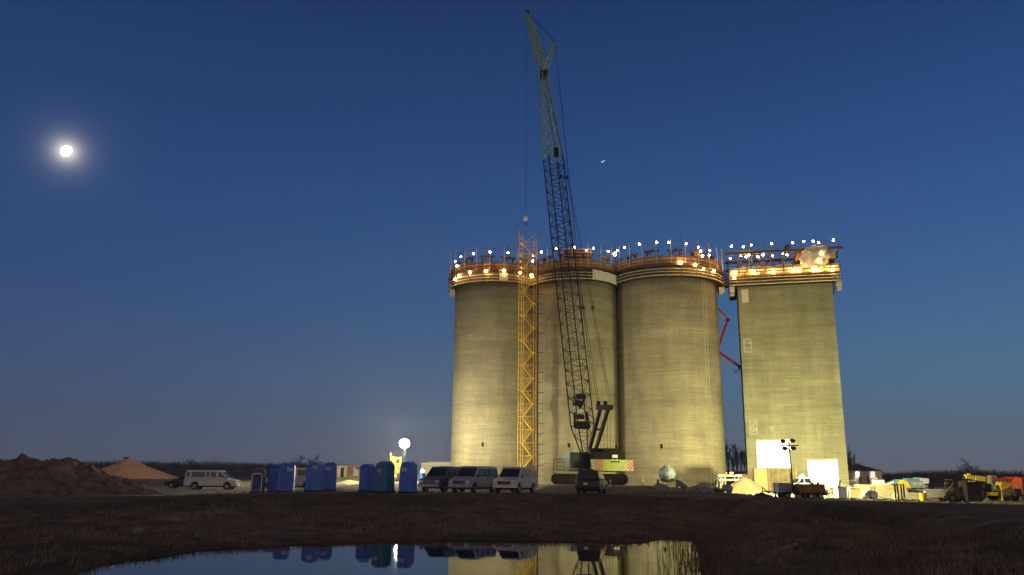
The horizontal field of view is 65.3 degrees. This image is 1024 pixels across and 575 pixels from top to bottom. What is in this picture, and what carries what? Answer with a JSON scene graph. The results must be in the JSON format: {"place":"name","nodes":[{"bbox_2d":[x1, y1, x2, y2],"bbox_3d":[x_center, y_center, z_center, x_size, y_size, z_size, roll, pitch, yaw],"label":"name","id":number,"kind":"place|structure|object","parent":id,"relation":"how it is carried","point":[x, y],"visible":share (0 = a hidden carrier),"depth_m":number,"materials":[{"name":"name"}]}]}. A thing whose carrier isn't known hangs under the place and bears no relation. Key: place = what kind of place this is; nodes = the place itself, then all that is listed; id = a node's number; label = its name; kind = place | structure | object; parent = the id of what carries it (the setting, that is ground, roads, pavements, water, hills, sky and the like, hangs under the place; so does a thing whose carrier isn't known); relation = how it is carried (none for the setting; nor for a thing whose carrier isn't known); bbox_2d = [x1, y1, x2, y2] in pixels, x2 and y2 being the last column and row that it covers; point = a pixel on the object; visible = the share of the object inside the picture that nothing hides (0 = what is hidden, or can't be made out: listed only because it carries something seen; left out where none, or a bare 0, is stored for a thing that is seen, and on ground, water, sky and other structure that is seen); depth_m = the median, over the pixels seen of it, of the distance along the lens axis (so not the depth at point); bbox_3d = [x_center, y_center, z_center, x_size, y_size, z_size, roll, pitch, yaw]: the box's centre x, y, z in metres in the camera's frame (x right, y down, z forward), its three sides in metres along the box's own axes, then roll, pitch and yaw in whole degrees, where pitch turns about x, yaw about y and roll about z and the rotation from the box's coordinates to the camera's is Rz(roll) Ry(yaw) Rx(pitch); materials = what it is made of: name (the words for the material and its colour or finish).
{"place":"outdoors","nodes":[
{"label":"outdoors","id":0,"kind":"place"},
{"bbox_2d":[60,146,71,155],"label":"moon","id":1,"kind":"object","parent":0,"point":[66,151],"visible":1,"depth_m":7752.38,"materials":[{"name":"white"}]},
{"bbox_2d":[76,537,700,574],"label":"pond water","id":2,"kind":"structure","parent":0,"point":[443,557],"depth_m":28.07,"materials":[{"name":"blue liquid"}]},
{"bbox_2d":[645,523,740,574],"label":"tall reeds","id":3,"kind":"object","parent":2,"relation":"in","point":[692,547],"visible":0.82,"depth_m":27.09,"materials":[{"name":"plant"}]},
{"bbox_2d":[396,439,409,481],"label":"balloon light tower","id":4,"kind":"structure","parent":0,"point":[404,444],"depth_m":114.32,"materials":[{"name":"metal"}]},
{"bbox_2d":[419,469,425,478],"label":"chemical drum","id":5,"kind":"object","parent":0,"point":[422,471],"visible":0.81,"depth_m":126.29,"materials":[{"name":"blue plastic"}]},
{"bbox_2d":[0,475,1023,574],"bbox_3d":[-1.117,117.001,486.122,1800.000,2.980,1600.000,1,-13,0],"label":"ground","id":6,"kind":"structure","parent":0,"point":[998,516],"depth_m":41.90,"materials":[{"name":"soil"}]},
{"bbox_2d":[0,453,39,462],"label":"dirt mound","id":7,"kind":"object","parent":6,"relation":"on","point":[21,456],"visible":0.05,"depth_m":77.90,"materials":[{"name":"soil"}]},
{"bbox_2d":[0,457,124,494],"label":"dirt mound","id":8,"kind":"object","parent":6,"relation":"on","point":[25,476],"visible":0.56,"depth_m":69.52,"materials":[{"name":"soil"}]},
{"bbox_2d":[49,475,163,494],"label":"dirt mound","id":9,"kind":"object","parent":6,"relation":"on","point":[98,484],"visible":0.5,"depth_m":69.02,"materials":[{"name":"soil"}]},
{"bbox_2d":[102,459,177,478],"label":"sand pile","id":10,"kind":"object","parent":6,"relation":"on","point":[130,469],"visible":0.51,"depth_m":142.83,"materials":[{"name":"sand"}]},
{"bbox_2d":[162,476,188,487],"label":"parked car","id":11,"kind":"object","parent":6,"relation":"on","point":[177,482],"visible":0.56,"depth_m":91.31,"materials":[{"name":"black paint"}]},
{"bbox_2d":[186,458,197,469],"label":"bare tree","id":12,"kind":"object","parent":6,"relation":"on","point":[193,463],"visible":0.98,"depth_m":224.47,"materials":[{"name":"grey plant"}]},
{"bbox_2d":[182,470,240,489],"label":"passenger van","id":13,"kind":"object","parent":6,"relation":"on","point":[200,479],"visible":1,"depth_m":87.02,"materials":[{"name":"white paint"}]},
{"bbox_2d":[81,458,347,475],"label":"wood","id":14,"kind":"object","parent":6,"relation":"on","point":[238,469],"visible":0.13,"depth_m":295.99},
{"bbox_2d":[249,467,265,492],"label":"portable toilet","id":15,"kind":"object","parent":6,"relation":"on","point":[258,479],"visible":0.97,"depth_m":67.42,"materials":[{"name":"grey plastic"}]},
{"bbox_2d":[252,471,261,488],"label":"door","id":16,"kind":"structure","parent":15,"relation":"in","point":[256,477],"depth_m":67.38,"materials":[{"name":"blue plastic"}]},
{"bbox_2d":[266,465,278,491],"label":"portable toilet","id":17,"kind":"object","parent":6,"relation":"on","point":[273,471],"visible":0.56,"depth_m":68.88,"materials":[{"name":"blue plastic"}]},
{"bbox_2d":[269,470,278,488],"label":"door","id":18,"kind":"structure","parent":17,"relation":"in","point":[273,473],"depth_m":68.87,"materials":[{"name":"blue plastic"}]},
{"bbox_2d":[276,462,295,491],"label":"portable toilet","id":19,"kind":"object","parent":6,"relation":"on","point":[286,478],"visible":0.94,"depth_m":65.05,"materials":[{"name":"blue plastic"}]},
{"bbox_2d":[280,468,291,488],"bbox_3d":[-18.403,15.542,65.014,0.870,1.670,0.073,3,-13,-10],"label":"door","id":20,"kind":"structure","parent":19,"relation":"in","point":[285,478],"depth_m":64.99,"materials":[{"name":"blue plastic"}]},
{"bbox_2d":[265,468,306,489],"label":"passenger van","id":21,"kind":"object","parent":6,"relation":"on","point":[300,477],"visible":0.11,"depth_m":73.93,"materials":[{"name":"silver metal"}]},
{"bbox_2d":[291,454,304,467],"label":"bare tree","id":22,"kind":"object","parent":6,"relation":"on","point":[298,461],"visible":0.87,"depth_m":224.72,"materials":[{"name":"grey plant"}]},
{"bbox_2d":[304,461,325,491],"bbox_3d":[-15.900,15.308,64.668,1.253,2.410,1.317,-3,-14,16],"label":"portable toilet","id":23,"kind":"object","parent":6,"relation":"on","point":[315,476],"visible":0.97,"depth_m":64.15,"materials":[{"name":"blue plastic"}]},
{"bbox_2d":[307,467,316,488],"bbox_3d":[-16.065,15.266,64.083,0.789,1.670,0.050,-3,-14,16],"label":"door","id":24,"kind":"structure","parent":23,"relation":"in","point":[311,476],"depth_m":64.05,"materials":[{"name":"blue plastic"}]},
{"bbox_2d":[325,462,336,490],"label":"portable toilet","id":25,"kind":"object","parent":6,"relation":"on","point":[330,475],"visible":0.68,"depth_m":66.05,"materials":[{"name":"blue plastic"}]},
{"bbox_2d":[325,467,334,487],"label":"door","id":26,"kind":"structure","parent":25,"relation":"in","point":[329,483],"depth_m":66.00,"materials":[{"name":"blue plastic"}]},
{"bbox_2d":[336,465,348,477],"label":"shipping container","id":27,"kind":"object","parent":6,"relation":"on","point":[342,471],"visible":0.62,"depth_m":145.97,"materials":[{"name":"beige"}]},
{"bbox_2d":[337,467,346,477],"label":"door leaf","id":28,"kind":"structure","parent":27,"relation":"in","point":[345,468],"depth_m":145.71,"materials":[{"name":"beige"}]},
{"bbox_2d":[336,476,358,481],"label":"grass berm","id":29,"kind":"object","parent":6,"relation":"on","point":[353,478],"depth_m":123.03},
{"bbox_2d":[348,466,359,475],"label":"shipping container","id":30,"kind":"object","parent":6,"relation":"on","point":[351,471],"visible":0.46,"depth_m":146.06,"materials":[{"name":"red metal"}]},
{"bbox_2d":[357,463,375,491],"bbox_3d":[-11.708,15.391,64.659,1.080,2.290,1.100,-5,-14,23],"label":"portable toilet","id":31,"kind":"object","parent":6,"relation":"on","point":[367,478],"visible":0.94,"depth_m":64.23,"materials":[{"name":"blue plastic"}]},
{"bbox_2d":[360,468,367,487],"bbox_3d":[-11.912,15.314,64.188,0.680,1.550,0.073,-5,-14,23],"label":"door","id":32,"kind":"structure","parent":31,"relation":"in","point":[364,471],"depth_m":64.17,"materials":[{"name":"blue plastic"}]},
{"bbox_2d":[0,527,762,574],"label":"reeds","id":33,"kind":"object","parent":6,"relation":"on","point":[58,558],"visible":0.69,"depth_m":29.84,"materials":[{"name":"plant"}]},
{"bbox_2d":[373,460,395,492],"bbox_3d":[-9.826,14.633,61.760,1.166,2.470,1.317,-8,-16,31],"label":"portable toilet","id":34,"kind":"object","parent":6,"relation":"on","point":[385,477],"visible":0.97,"depth_m":61.30,"materials":[{"name":"teal plastic"}]},
{"bbox_2d":[375,467,383,489],"bbox_3d":[-10.149,14.630,61.219,0.734,1.730,0.073,-8,-16,31],"label":"door","id":35,"kind":"structure","parent":34,"relation":"in","point":[379,475],"depth_m":61.19,"materials":[{"name":"teal plastic"}]},
{"bbox_2d":[398,461,417,493],"bbox_3d":[-8.017,14.659,61.756,1.145,2.450,1.317,-3,-14,14],"label":"portable toilet","id":36,"kind":"object","parent":6,"relation":"on","point":[408,479],"visible":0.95,"depth_m":61.23,"materials":[{"name":"blue plastic"}]},
{"bbox_2d":[401,467,409,489],"bbox_3d":[-8.162,14.633,61.149,0.721,1.710,0.073,-3,-14,14],"label":"door","id":37,"kind":"structure","parent":36,"relation":"in","point":[405,475],"depth_m":61.13,"materials":[{"name":"blue plastic"}]},
{"bbox_2d":[421,462,450,474],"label":"office trailer","id":38,"kind":"object","parent":6,"relation":"on","point":[427,467],"visible":0.31,"depth_m":142.69,"materials":[{"name":"beige"}]},
{"bbox_2d":[418,466,464,491],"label":"passenger van","id":39,"kind":"object","parent":6,"relation":"on","point":[437,477],"visible":0.84,"depth_m":65.85,"materials":[{"name":"blue paint"}]},
{"bbox_2d":[448,466,497,492],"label":"passenger van","id":40,"kind":"object","parent":6,"relation":"on","point":[473,479],"visible":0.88,"depth_m":65.15,"materials":[{"name":"white paint"}]},
{"bbox_2d":[451,282,532,475],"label":"silo","id":41,"kind":"object","parent":6,"relation":"on","point":[486,400],"visible":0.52,"depth_m":130.86,"materials":[{"name":"concrete"}]},
{"bbox_2d":[448,240,535,297],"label":"slipform deck","id":42,"kind":"structure","parent":41,"relation":"on","point":[495,273],"depth_m":133.94,"materials":[{"name":"metal"}]},
{"bbox_2d":[0,488,1021,504],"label":"weeds","id":43,"kind":"object","parent":6,"relation":"on","point":[573,490],"visible":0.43,"depth_m":64.58,"materials":[{"name":"brown plant"}]},
{"bbox_2d":[492,467,537,493],"bbox_3d":[0.321,15.788,65.541,2.500,2.078,5.440,-5,-14,21],"label":"passenger van","id":44,"kind":"object","parent":6,"relation":"on","point":[517,480],"visible":1,"depth_m":64.41,"materials":[{"name":"white paint"}]},
{"bbox_2d":[536,261,543,477],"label":"concrete riser pipe","id":45,"kind":"object","parent":6,"relation":"on","point":[538,265],"visible":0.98,"depth_m":127.42,"materials":[{"name":"metal"}]},
{"bbox_2d":[534,263,619,482],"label":"silo","id":46,"kind":"object","parent":6,"relation":"on","point":[556,439],"visible":0.59,"depth_m":129.38,"materials":[{"name":"concrete"}]},
{"bbox_2d":[530,241,618,288],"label":"slipform deck","id":47,"kind":"structure","parent":46,"relation":"on","point":[601,271],"depth_m":132.02,"materials":[{"name":"metal"}]},
{"bbox_2d":[523,10,632,484],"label":"crawler crane","id":48,"kind":"object","parent":6,"relation":"on","point":[607,459],"visible":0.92,"depth_m":106.27,"materials":[{"name":"metal"}]},
{"bbox_2d":[575,470,608,493],"bbox_3d":[6.441,15.687,64.376,2.450,1.858,5.030,-3,-14,14],"label":"parked suv","id":49,"kind":"object","parent":6,"relation":"on","point":[590,480],"visible":0.97,"depth_m":62.31,"materials":[{"name":"black paint"}]},
{"bbox_2d":[654,483,667,489],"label":"concrete slab","id":50,"kind":"object","parent":6,"relation":"on","point":[662,486],"depth_m":79.25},
{"bbox_2d":[656,465,678,486],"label":"tank wagon","id":51,"kind":"object","parent":6,"relation":"on","point":[667,473],"visible":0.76,"depth_m":88.49,"materials":[{"name":"white metal"}]},
{"bbox_2d":[616,262,726,485],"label":"silo","id":52,"kind":"object","parent":6,"relation":"on","point":[670,405],"visible":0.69,"depth_m":126.15,"materials":[{"name":"concrete"}]},
{"bbox_2d":[614,239,724,294],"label":"slipform deck","id":53,"kind":"structure","parent":52,"relation":"on","point":[636,268],"depth_m":129.45,"materials":[{"name":"metal"}]},
{"bbox_2d":[717,271,731,288],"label":"catwalk bridge","id":54,"kind":"structure","parent":53,"relation":"on","point":[726,282],"depth_m":135.01,"materials":[{"name":"metal"}]},
{"bbox_2d":[676,480,686,488],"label":"concrete slab","id":55,"kind":"object","parent":6,"relation":"on","point":[681,484],"depth_m":78.38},
{"bbox_2d":[655,487,752,495],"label":"rubble","id":56,"kind":"object","parent":6,"relation":"on","point":[679,489],"visible":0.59,"depth_m":75.82,"materials":[{"name":"concrete"}]},
{"bbox_2d":[696,486,713,491],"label":"concrete slab","id":57,"kind":"object","parent":6,"relation":"on","point":[705,488],"depth_m":76.97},
{"bbox_2d":[722,484,732,492],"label":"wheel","id":58,"kind":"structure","parent":6,"relation":"on","point":[727,488],"depth_m":77.56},
{"bbox_2d":[714,475,741,487],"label":"flatbed trailer","id":59,"kind":"object","parent":6,"relation":"on","point":[725,479],"visible":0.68,"depth_m":108.01,"materials":[{"name":"white metal"}]},
{"bbox_2d":[726,445,731,473],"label":"bare tree","id":60,"kind":"object","parent":6,"relation":"on","point":[727,461],"visible":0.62,"depth_m":270.46,"materials":[{"name":"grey plant"}]},
{"bbox_2d":[718,308,740,372],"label":"concrete pump boom","id":61,"kind":"object","parent":6,"relation":"on","point":[722,335],"visible":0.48,"depth_m":147.67,"materials":[{"name":"red paint"}]},
{"bbox_2d":[727,449,735,473],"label":"bare tree","id":62,"kind":"object","parent":6,"relation":"on","point":[732,462],"visible":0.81,"depth_m":257.90,"materials":[{"name":"grey plant"}]},
{"bbox_2d":[731,442,741,473],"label":"bare tree","id":63,"kind":"object","parent":6,"relation":"on","point":[737,464],"visible":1,"depth_m":245.38,"materials":[{"name":"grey plant"}]},
{"bbox_2d":[733,471,751,482],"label":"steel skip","id":64,"kind":"object","parent":6,"relation":"on","point":[747,474],"visible":0.32,"depth_m":111.98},
{"bbox_2d":[739,449,745,472],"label":"bare tree","id":65,"kind":"object","parent":6,"relation":"on","point":[743,460],"visible":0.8,"depth_m":268.81,"materials":[{"name":"grey plant"}]},
{"bbox_2d":[724,476,768,492],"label":"sand pile","id":66,"kind":"object","parent":6,"relation":"on","point":[743,484],"visible":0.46,"depth_m":91.72,"materials":[{"name":"sand"}]},
{"bbox_2d":[754,555,765,563],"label":"bank slab","id":67,"kind":"structure","parent":6,"relation":"on","point":[758,559],"depth_m":25.19,"materials":[{"name":"concrete"}]},
{"bbox_2d":[752,468,767,489],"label":"plywood box","id":68,"kind":"object","parent":6,"relation":"on","point":[759,476],"visible":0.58,"depth_m":100.51,"materials":[{"name":"wood"}]},
{"bbox_2d":[753,492,770,497],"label":"earth bank","id":69,"kind":"structure","parent":6,"relation":"on","point":[764,494],"depth_m":74.36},
{"bbox_2d":[767,468,796,490],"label":"plywood hoarding","id":70,"kind":"object","parent":6,"relation":"on","point":[781,475],"visible":0.58,"depth_m":104.16,"materials":[{"name":"wood"}]},
{"bbox_2d":[777,544,791,549],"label":"bank slab","id":71,"kind":"structure","parent":6,"relation":"on","point":[784,547],"depth_m":28.98,"materials":[{"name":"concrete"}]},
{"bbox_2d":[773,439,798,498],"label":"light tower","id":72,"kind":"structure","parent":6,"relation":"on","point":[782,490],"depth_m":76.63,"materials":[{"name":"metal"}]},
{"bbox_2d":[737,270,848,487],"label":"elevator tower","id":73,"kind":"structure","parent":6,"relation":"on","point":[790,373],"depth_m":126.87,"materials":[{"name":"concrete"}]},
{"bbox_2d":[725,239,842,300],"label":"tower slipform deck","id":74,"kind":"structure","parent":73,"relation":"on","point":[784,275],"depth_m":130.59,"materials":[{"name":"metal"}]},
{"bbox_2d":[799,244,829,268],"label":"plastic tarp","id":75,"kind":"object","parent":74,"relation":"on","point":[811,255],"visible":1,"depth_m":128.18,"materials":[{"name":"plastic"}]},
{"bbox_2d":[790,477,830,488],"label":"pickup truck","id":76,"kind":"object","parent":6,"relation":"on","point":[802,480],"visible":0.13,"depth_m":93.51,"materials":[{"name":"white paint"}]},
{"bbox_2d":[792,482,829,499],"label":"utility trailer","id":77,"kind":"object","parent":6,"relation":"on","point":[810,490],"visible":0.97,"depth_m":74.24,"materials":[{"name":"brown paint"}]},
{"bbox_2d":[802,485,824,491],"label":"side door","id":78,"kind":"structure","parent":77,"relation":"in","point":[805,488],"depth_m":74.22,"materials":[{"name":"brown paint"}]},
{"bbox_2d":[833,487,846,497],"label":"white tank box","id":79,"kind":"object","parent":6,"relation":"on","point":[840,492],"visible":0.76,"depth_m":77.19,"materials":[{"name":"plastic"}]},
{"bbox_2d":[848,488,860,497],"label":"wooden crate","id":80,"kind":"object","parent":6,"relation":"on","point":[855,493],"visible":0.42,"depth_m":80.00,"materials":[{"name":"brown wood"}]},
{"bbox_2d":[770,492,945,501],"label":"timber offcuts","id":81,"kind":"object","parent":6,"relation":"on","point":[905,499],"visible":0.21,"depth_m":77.39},
{"bbox_2d":[856,486,877,499],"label":"hand dolly","id":82,"kind":"object","parent":6,"relation":"on","point":[873,494],"visible":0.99,"depth_m":76.74,"materials":[{"name":"white paint"}]},
{"bbox_2d":[817,497,931,500],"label":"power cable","id":83,"kind":"object","parent":6,"relation":"on","point":[866,498],"visible":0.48,"depth_m":77.08,"materials":[{"name":"black rubber"}]},
{"bbox_2d":[726,467,1023,482],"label":"wood","id":84,"kind":"object","parent":6,"relation":"on","point":[937,476],"visible":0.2,"depth_m":297.62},
{"bbox_2d":[872,480,884,484],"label":"white machine","id":85,"kind":"object","parent":6,"relation":"on","point":[878,482],"visible":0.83,"depth_m":90.05,"materials":[{"name":"paint"}]},
{"bbox_2d":[854,485,906,490],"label":"lumber stack","id":86,"kind":"object","parent":6,"relation":"on","point":[885,487],"visible":0.31,"depth_m":86.72,"materials":[{"name":"brown wood"}]},
{"bbox_2d":[860,490,907,497],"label":"lumber stack","id":87,"kind":"object","parent":6,"relation":"on","point":[885,493],"visible":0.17,"depth_m":82.64,"materials":[{"name":"brown wood"}]},
{"bbox_2d":[897,480,910,488],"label":"yellow hopper","id":88,"kind":"object","parent":6,"relation":"on","point":[899,482],"visible":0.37,"depth_m":89.08,"materials":[{"name":"paint"}]},
{"bbox_2d":[884,478,923,488],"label":"tarpaulin","id":89,"kind":"object","parent":6,"relation":"on","point":[915,483],"visible":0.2,"depth_m":94.51,"materials":[{"name":"teal fabric"}]},
{"bbox_2d":[893,492,929,499],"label":"lumber stack","id":90,"kind":"object","parent":6,"relation":"on","point":[909,495],"visible":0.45,"depth_m":80.82,"materials":[{"name":"brown wood"}]},
{"bbox_2d":[919,491,926,500],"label":"yellow barrel","id":91,"kind":"object","parent":6,"relation":"on","point":[922,496],"visible":0.94,"depth_m":76.81,"materials":[{"name":"paint"}]},
{"bbox_2d":[919,478,928,488],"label":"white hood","id":92,"kind":"object","parent":6,"relation":"on","point":[925,480],"visible":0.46,"depth_m":100.69,"materials":[{"name":"paint"}]},
{"bbox_2d":[907,489,943,495],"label":"lumber stack","id":93,"kind":"object","parent":6,"relation":"on","point":[932,492],"visible":0.25,"depth_m":88.66,"materials":[{"name":"wood"}]},
{"bbox_2d":[937,479,982,502],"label":"truck","id":94,"kind":"object","parent":6,"relation":"on","point":[966,492],"visible":0.94,"depth_m":75.13,"materials":[{"name":"green paint"}]},
{"bbox_2d":[956,464,970,478],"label":"bare tree","id":95,"kind":"object","parent":6,"relation":"on","point":[962,473],"visible":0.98,"depth_m":165.81,"materials":[{"name":"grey plant"}]},
{"bbox_2d":[961,458,979,480],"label":"bare tree","id":96,"kind":"object","parent":6,"relation":"on","point":[970,470],"visible":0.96,"depth_m":165.98,"materials":[{"name":"grey plant"}]},
{"bbox_2d":[958,473,1009,500],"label":"telehandler","id":97,"kind":"object","parent":6,"relation":"on","point":[990,491],"visible":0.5,"depth_m":82.85,"materials":[{"name":"yellow paint"}]},
{"bbox_2d":[995,482,1011,500],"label":"yellow cart","id":98,"kind":"object","parent":6,"relation":"on","point":[1001,486],"visible":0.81,"depth_m":81.23,"materials":[{"name":"paint"}]},
{"bbox_2d":[989,477,1023,501],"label":"telehandler","id":99,"kind":"object","parent":6,"relation":"on","point":[1015,492],"visible":1,"depth_m":80.38,"materials":[{"name":"red paint"}]},
{"bbox_2d":[1011,562,1021,569],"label":"bank slab","id":100,"kind":"structure","parent":6,"relation":"on","point":[1013,566],"depth_m":20.45,"materials":[{"name":"concrete"}]},
{"bbox_2d":[0,0,1023,475],"label":"sky","id":101,"kind":"structure","parent":0,"point":[247,235],"materials":[{"name":"blue"}]},
{"bbox_2d":[8,484,1020,574],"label":"gravel","id":102,"kind":"structure","parent":0,"point":[994,539],"depth_m":59.76,"materials":[{"name":"gravel"}]},
{"bbox_2d":[517,231,536,467],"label":"stair tower","id":103,"kind":"structure","parent":0,"point":[529,332],"depth_m":127.29,"materials":[{"name":"metal"}]},
{"bbox_2d":[847,462,881,484],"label":"site building","id":104,"kind":"structure","parent":0,"point":[861,474],"depth_m":160.73,"materials":[{"name":"grey"}]},
{"bbox_2d":[857,475,862,484],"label":"doorway","id":105,"kind":"structure","parent":104,"relation":"in","point":[859,477],"depth_m":160.49,"materials":[{"name":"fabric"}]},
{"bbox_2d":[865,475,870,484],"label":"doorway","id":106,"kind":"structure","parent":104,"relation":"in","point":[868,479],"depth_m":160.51,"materials":[{"name":"fabric"}]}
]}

